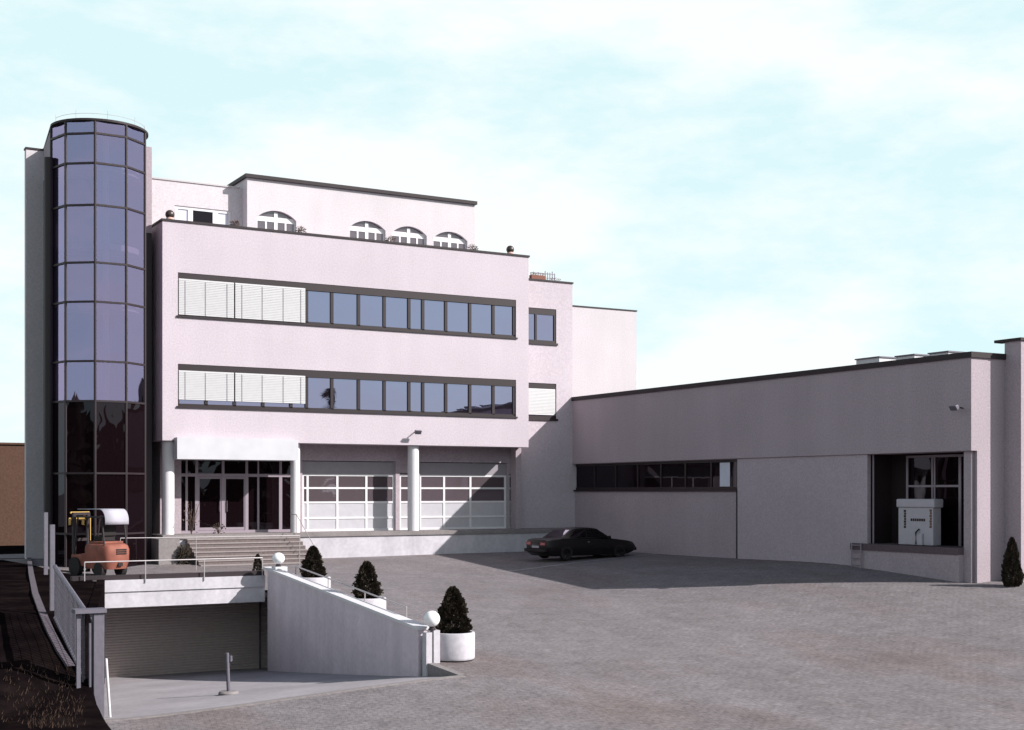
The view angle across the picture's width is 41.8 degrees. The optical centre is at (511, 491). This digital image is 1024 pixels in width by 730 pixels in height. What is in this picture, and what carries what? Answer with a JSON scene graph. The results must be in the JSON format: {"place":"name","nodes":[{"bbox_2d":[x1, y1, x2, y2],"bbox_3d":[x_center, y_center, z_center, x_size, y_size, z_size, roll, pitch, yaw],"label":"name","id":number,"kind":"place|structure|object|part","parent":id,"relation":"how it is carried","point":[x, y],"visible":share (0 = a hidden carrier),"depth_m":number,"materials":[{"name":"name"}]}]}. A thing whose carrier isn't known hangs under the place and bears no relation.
{"place":"outdoors","nodes":[
{"label":"outdoors","id":0,"kind":"place"},
{"bbox_2d":[2,662,85,728],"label":"dry grass","id":1,"kind":"structure","parent":0,"point":[55,714],"depth_m":28.24,"materials":[{"name":"brown plant"}]},
{"bbox_2d":[0,545,110,729],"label":"soil bank","id":2,"kind":"structure","parent":0,"point":[25,641],"depth_m":30.51,"materials":[{"name":"brown soil"}]},
{"bbox_2d":[104,669,444,718],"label":"ramp driveway","id":3,"kind":"structure","parent":0,"point":[136,696],"depth_m":36.51,"materials":[{"name":"concrete"}]},
{"bbox_2d":[105,658,110,716],"bbox_3d":[-9.147,4.477,30.334,0.154,1.388,0.058,0,0,2],"label":"stake","id":4,"kind":"object","parent":3,"relation":"on","point":[108,688],"visible":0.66,"depth_m":30.31,"materials":[{"name":"white paint"}]},
{"bbox_2d":[218,653,238,695],"bbox_3d":[-7.361,4.761,34.785,0.520,1.140,0.520,0,0,-30],"label":"bollard","id":5,"kind":"object","parent":3,"relation":"on","point":[228,658],"visible":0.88,"depth_m":34.73,"materials":[{"name":"grey metal"}]},
{"bbox_2d":[0,551,1023,729],"bbox_3d":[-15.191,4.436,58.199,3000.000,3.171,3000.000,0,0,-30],"label":"yard paving","id":6,"kind":"structure","parent":0,"point":[643,641],"depth_m":37.70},
{"bbox_2d":[0,442,24,545],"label":"shed","id":7,"kind":"structure","parent":6,"relation":"on","point":[12,493],"depth_m":84.86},
{"bbox_2d":[27,557,74,668],"bbox_3d":[-15.967,3.781,44.874,0.675,1.961,31.350,0,0,-21],"label":"edging","id":8,"kind":"object","parent":6,"relation":"on","point":[63,655],"visible":0.51,"depth_m":32.54,"materials":[{"name":"grey concrete"}]},
{"bbox_2d":[24,111,151,567],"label":"stair tower","id":9,"kind":"structure","parent":6,"relation":"on","point":[88,313],"depth_m":55.28,"materials":[{"name":"glass"}]},
{"bbox_2d":[72,607,106,717],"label":"gate post","id":10,"kind":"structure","parent":6,"relation":"on","point":[96,652],"depth_m":29.64,"materials":[{"name":"metal"}]},
{"bbox_2d":[81,580,104,685],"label":"retaining wall","id":11,"kind":"structure","parent":6,"relation":"on","point":[97,599],"depth_m":36.58,"materials":[{"name":"concrete"}]},
{"bbox_2d":[44,512,85,678],"bbox_3d":[-10.656,2.374,31.832,0.115,3.692,4.489,0,0,-30],"label":"fence","id":12,"kind":"object","parent":11,"relation":"on","point":[54,569],"visible":0.91,"depth_m":32.16,"materials":[{"name":"metal"}]},
{"bbox_2d":[60,509,128,575],"bbox_3d":[-16.081,1.940,51.255,3.435,2.563,1.230,0,0,36],"label":"forklift","id":13,"kind":"object","parent":6,"relation":"on","point":[105,546],"visible":0.95,"depth_m":50.50,"materials":[{"name":"orange paint"}]},
{"bbox_2d":[151,538,179,564],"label":"planting wall","id":14,"kind":"structure","parent":6,"relation":"on","point":[165,548],"depth_m":56.77,"materials":[{"name":"grey concrete"}]},
{"bbox_2d":[175,544,191,564],"bbox_3d":[-13.997,2.704,57.011,0.758,0.949,0.780,0,0,-30],"label":"bush","id":15,"kind":"object","parent":6,"relation":"on","point":[182,553],"visible":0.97,"depth_m":56.91,"materials":[{"name":"green plant"}]},
{"bbox_2d":[70,570,340,677],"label":"garage","id":16,"kind":"structure","parent":6,"relation":"on","point":[164,623],"depth_m":47.02,"materials":[{"name":"white concrete"}]},
{"bbox_2d":[84,557,262,582],"bbox_3d":[-11.143,2.626,44.471,5.979,0.744,0.040,0,0,-30],"label":"terrace railing","id":17,"kind":"object","parent":16,"relation":"attached to","point":[173,560],"visible":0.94,"depth_m":44.41,"materials":[{"name":"silver metal"}]},
{"bbox_2d":[105,596,267,677],"bbox_3d":[-11.323,5.098,47.874,8.312,2.945,0.030,0,0,-30],"label":"door","id":18,"kind":"structure","parent":16,"relation":"in","point":[150,640],"depth_m":47.67,"materials":[{"name":"grey metal"}]},
{"bbox_2d":[185,537,307,565],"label":"entrance steps","id":19,"kind":"structure","parent":6,"relation":"on","point":[266,548],"depth_m":58.43,"materials":[{"name":"concrete"}]},
{"bbox_2d":[120,535,299,566],"bbox_3d":[-12.238,2.545,54.818,7.512,1.431,0.032,0,0,-30],"label":"stair railing","id":20,"kind":"object","parent":19,"relation":"on","point":[227,536],"visible":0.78,"depth_m":55.18,"materials":[{"name":"silver metal"}]},
{"bbox_2d":[290,514,313,544],"bbox_3d":[-9.445,2.146,60.142,0.036,2.248,2.918,0,0,-30],"label":"stair handrail","id":21,"kind":"object","parent":19,"relation":"on","point":[302,525],"visible":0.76,"depth_m":60.60,"materials":[{"name":"silver metal"}]},
{"bbox_2d":[252,553,263,570],"bbox_3d":[-9.221,2.801,48.608,0.524,1.138,0.534,0,0,-30],"label":"conifer","id":22,"kind":"object","parent":6,"relation":"on","point":[257,566],"visible":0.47,"depth_m":48.52,"materials":[{"name":"green plant"}]},
{"bbox_2d":[104,660,465,721],"bbox_3d":[-5.660,5.001,32.489,9.080,1.065,2.610,0,0,-30],"label":"kerb strip","id":23,"kind":"object","parent":6,"relation":"on","point":[435,669],"visible":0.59,"depth_m":31.92,"materials":[{"name":"grey concrete"}]},
{"bbox_2d":[300,576,330,587],"bbox_3d":[-6.668,3.231,44.871,1.180,0.755,1.180,0,0,-45],"label":"planter","id":24,"kind":"object","parent":6,"relation":"on","point":[322,581],"visible":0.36,"depth_m":44.45,"materials":[{"name":"white concrete"}]},
{"bbox_2d":[299,545,326,577],"bbox_3d":[-6.698,2.377,44.858,0.949,1.168,1.015,0,0,-45],"label":"conifer","id":25,"kind":"object","parent":24,"relation":"on","point":[312,561],"visible":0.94,"depth_m":44.68,"materials":[{"name":"green plant"}]},
{"bbox_2d":[263,566,428,676],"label":"ramp wall","id":26,"kind":"structure","parent":6,"relation":"on","point":[314,627],"depth_m":40.74,"materials":[{"name":"concrete"},{"name":"white concrete"}]},
{"bbox_2d":[272,566,286,570],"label":"lamp plinth","id":27,"kind":"structure","parent":26,"relation":"on","point":[280,568],"depth_m":45.34,"materials":[{"name":"white paint"}]},
{"bbox_2d":[272,553,284,566],"bbox_3d":[-7.932,2.312,45.474,0.430,0.474,0.430,0,0,-30],"label":"globe lamp","id":28,"kind":"object","parent":27,"relation":"on","point":[278,559],"visible":1,"depth_m":45.33,"materials":[{"name":"white glass"}]},
{"bbox_2d":[295,566,406,616],"bbox_3d":[-5.095,3.444,41.105,0.050,1.926,8.731,0,0,-30],"label":"handrail","id":29,"kind":"object","parent":26,"relation":"on","point":[352,587],"visible":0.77,"depth_m":40.52,"materials":[{"name":"silver metal"}]},
{"bbox_2d":[353,596,385,608],"bbox_3d":[-4.438,3.615,40.962,1.180,0.755,1.180,0,0,41],"label":"planter","id":30,"kind":"object","parent":6,"relation":"on","point":[379,602],"visible":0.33,"depth_m":40.53,"materials":[{"name":"white concrete"}]},
{"bbox_2d":[351,560,383,598],"bbox_3d":[-4.451,2.721,40.963,0.995,1.253,1.007,0,0,41],"label":"conifer","id":31,"kind":"object","parent":30,"relation":"in","point":[367,569],"visible":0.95,"depth_m":40.77,"materials":[{"name":"green plant"}]},
{"bbox_2d":[152,173,636,560],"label":"office building","id":32,"kind":"structure","parent":6,"relation":"on","point":[328,363],"depth_m":63.86,"materials":[{"name":"paint"}]},
{"bbox_2d":[165,210,174,218],"bbox_3d":[-14.955,-12.086,58.541,0.400,0.439,0.400,0,0,-30],"label":"parapet lantern","id":33,"kind":"object","parent":32,"relation":"on","point":[169,214],"visible":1,"depth_m":58.39,"materials":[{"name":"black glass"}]},
{"bbox_2d":[182,504,199,534],"bbox_3d":[-14.086,1.156,58.718,0.758,1.473,0.744,0,0,-3],"label":"bare shrub","id":34,"kind":"object","parent":32,"relation":"on","point":[191,523],"visible":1,"depth_m":58.76,"materials":[{"name":"brown plant"}]},
{"bbox_2d":[174,205,230,224],"bbox_3d":[-14.778,-12.295,63.961,2.757,2.437,0.100,0,0,-30],"label":"terrace window","id":35,"kind":"structure","parent":32,"relation":"in","point":[185,213],"depth_m":63.94,"materials":[{"name":"white paint"}]},
{"bbox_2d":[198,477,220,529],"bbox_3d":[-13.738,0.547,60.911,1.074,2.426,0.128,0,0,-30],"label":"door","id":36,"kind":"structure","parent":32,"relation":"in","point":[209,488],"depth_m":60.94,"materials":[{"name":"glass"}]},
{"bbox_2d":[210,523,225,533],"bbox_3d":[-13.095,1.645,59.675,0.641,0.571,0.637,0,0,-30],"label":"twiggy pot plant","id":37,"kind":"object","parent":32,"relation":"on","point":[218,532],"visible":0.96,"depth_m":59.62,"materials":[{"name":"brown plant"}]},
{"bbox_2d":[229,219,239,225],"bbox_3d":[-12.424,-11.975,60.019,0.464,0.501,0.531,0,0,-1],"label":"parapet plant","id":38,"kind":"object","parent":32,"relation":"on","point":[237,222],"visible":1,"depth_m":59.95,"materials":[{"name":"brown plant"}]},
{"bbox_2d":[225,477,244,529],"bbox_3d":[-12.720,0.547,61.492,0.969,2.426,0.128,0,0,-30],"label":"door","id":39,"kind":"structure","parent":32,"relation":"in","point":[234,486],"depth_m":61.52,"materials":[{"name":"glass"}]},
{"bbox_2d":[257,211,294,231],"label":"arched window","id":40,"kind":"structure","parent":32,"relation":"in","point":[274,220],"depth_m":65.07,"materials":[{"name":"white paint"}]},
{"bbox_2d":[296,226,305,232],"bbox_3d":[-9.726,-12.007,61.573,0.569,0.442,0.536,0,0,-30],"label":"parapet plant","id":41,"kind":"object","parent":32,"relation":"on","point":[299,230],"visible":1,"depth_m":61.54,"materials":[{"name":"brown plant"}]},
{"bbox_2d":[177,272,517,338],"bbox_3d":[-7.233,-8.599,62.813,17.166,1.962,0.270,0,0,-30],"label":"ribbon window","id":42,"kind":"structure","parent":32,"relation":"in","point":[200,296],"depth_m":62.43,"materials":[{"name":"glass"}]},
{"bbox_2d":[177,364,517,417],"bbox_3d":[-7.233,-4.621,62.813,17.166,1.922,0.270,0,0,-30],"label":"ribbon window","id":43,"kind":"structure","parent":32,"relation":"in","point":[199,386],"depth_m":62.41,"materials":[{"name":"glass"}]},
{"bbox_2d":[350,221,383,240],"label":"arched window","id":44,"kind":"structure","parent":32,"relation":"in","point":[365,230],"depth_m":67.43,"materials":[{"name":"white paint"}]},
{"bbox_2d":[385,236,395,241],"bbox_3d":[-5.770,-11.977,63.799,0.556,0.499,0.550,0,0,-30],"label":"parapet plant","id":45,"kind":"object","parent":32,"relation":"on","point":[390,239],"visible":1,"depth_m":63.77,"materials":[{"name":"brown plant"}]},
{"bbox_2d":[392,227,425,244],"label":"arched window","id":46,"kind":"structure","parent":32,"relation":"in","point":[403,234],"depth_m":68.63,"materials":[{"name":"white paint"}]},
{"bbox_2d":[434,232,465,248],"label":"arched window","id":47,"kind":"structure","parent":32,"relation":"in","point":[445,239],"depth_m":69.76,"materials":[{"name":"white paint"}]},
{"bbox_2d":[467,244,477,249],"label":"parapet plant","id":48,"kind":"object","parent":32,"relation":"on","point":[472,246],"visible":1,"depth_m":65.99,"materials":[{"name":"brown plant"}]},
{"bbox_2d":[506,246,513,253],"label":"parapet lantern","id":49,"kind":"object","parent":32,"relation":"on","point":[509,249],"visible":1,"depth_m":66.87,"materials":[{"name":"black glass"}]},
{"bbox_2d":[530,271,554,280],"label":"trellis","id":50,"kind":"object","parent":32,"relation":"on","point":[552,274],"visible":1,"depth_m":70.21,"materials":[{"name":"metal"}]},
{"bbox_2d":[529,307,557,345],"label":"wing window","id":51,"kind":"structure","parent":32,"relation":"in","point":[542,322],"depth_m":69.57,"materials":[{"name":"glass"}]},
{"bbox_2d":[529,383,557,420],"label":"wing window","id":52,"kind":"structure","parent":32,"relation":"in","point":[542,396],"depth_m":69.51,"materials":[{"name":"metal"}]},
{"bbox_2d":[529,272,560,280],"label":"flower box","id":53,"kind":"object","parent":32,"relation":"on","point":[535,276],"visible":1,"depth_m":69.47,"materials":[{"name":"brown ceramic"}]},
{"bbox_2d":[422,630,439,676],"bbox_3d":[-2.134,4.417,35.369,0.400,1.506,0.240,0,0,-30],"label":"lamp post","id":54,"kind":"object","parent":6,"relation":"on","point":[430,646],"visible":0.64,"depth_m":35.28,"materials":[{"name":"white concrete"}]},
{"bbox_2d":[424,611,439,630],"bbox_3d":[-2.117,3.406,35.379,0.430,0.515,0.430,0,0,-30],"label":"globe lamp","id":55,"kind":"object","parent":54,"relation":"on","point":[431,619],"visible":1,"depth_m":35.24,"materials":[{"name":"white glass"}]},
{"bbox_2d":[440,630,474,661],"bbox_3d":[-1.588,4.144,36.026,1.180,0.755,1.180,0,0,-30],"label":"planter","id":56,"kind":"object","parent":6,"relation":"on","point":[460,647],"visible":0.66,"depth_m":35.49,"materials":[{"name":"white concrete"}]},
{"bbox_2d":[435,586,472,633],"bbox_3d":[-1.629,3.200,36.025,1.101,1.364,1.143,0,0,-30],"label":"conifer","id":57,"kind":"object","parent":56,"relation":"on","point":[452,610],"visible":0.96,"depth_m":35.78,"materials":[{"name":"green plant"}]},
{"bbox_2d":[524,527,636,559],"bbox_3d":[3.227,2.376,62.194,5.372,1.440,2.080,0,0,-34],"label":"parked car","id":58,"kind":"object","parent":6,"relation":"on","point":[567,542],"visible":0.99,"depth_m":61.22,"materials":[{"name":"black paint"}]},
{"bbox_3d":[2.074,1.921,61.425,0.524,0.330,1.290,0,0,-34],"label":"rear window","id":59,"kind":"part","parent":58,"relation":"part of","materials":[{"name":"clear glass"}]},
{"bbox_3d":[3.084,1.946,62.099,2.204,0.407,1.628,0,0,-34],"label":"side window","id":60,"kind":"part","parent":58,"relation":"part of","materials":[{"name":"black glass"}]},
{"bbox_2d":[513,554,649,570],"bbox_3d":[3.733,3.172,60.850,10.905,0.439,0.097,0,0,-45],"label":"drain channel","id":61,"kind":"object","parent":6,"relation":"on","point":[577,562],"visible":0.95,"depth_m":60.05,"materials":[{"name":"black metal"}]},
{"bbox_2d":[571,337,1023,582],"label":"warehouse","id":62,"kind":"structure","parent":6,"relation":"on","point":[831,465],"depth_m":54.19,"materials":[{"name":"grey concrete"}]},
{"bbox_2d":[573,459,736,490],"bbox_3d":[6.606,-0.712,64.762,0.250,1.417,13.547,0,0,-30],"label":"strip window","id":63,"kind":"structure","parent":62,"relation":"in","point":[701,475],"depth_m":63.95,"materials":[{"name":"glass"}]},
{"bbox_2d":[897,499,942,545],"bbox_3d":[15.243,1.139,50.154,0.580,1.722,1.866,0,0,-30],"label":"machine cabinet","id":64,"kind":"object","parent":62,"relation":"on","point":[919,521],"visible":1,"depth_m":49.81,"materials":[{"name":"grey metal"}]},
{"bbox_2d":[949,405,963,410],"bbox_3d":[15.845,-2.972,47.623,0.565,0.204,0.320,0,0,-30],"label":"floodlight","id":65,"kind":"object","parent":62,"relation":"attached to","point":[954,407],"visible":1,"depth_m":47.50,"materials":[{"name":"grey metal"}]},
{"bbox_2d":[1001,536,1023,586],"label":"conifer","id":66,"kind":"object","parent":6,"relation":"on","point":[1013,571],"visible":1,"depth_m":46.60,"materials":[{"name":"green plant"}]},
{"bbox_2d":[0,0,1023,442],"label":"sky","id":67,"kind":"structure","parent":0,"point":[770,186],"materials":[{"name":"blue"}]}
]}

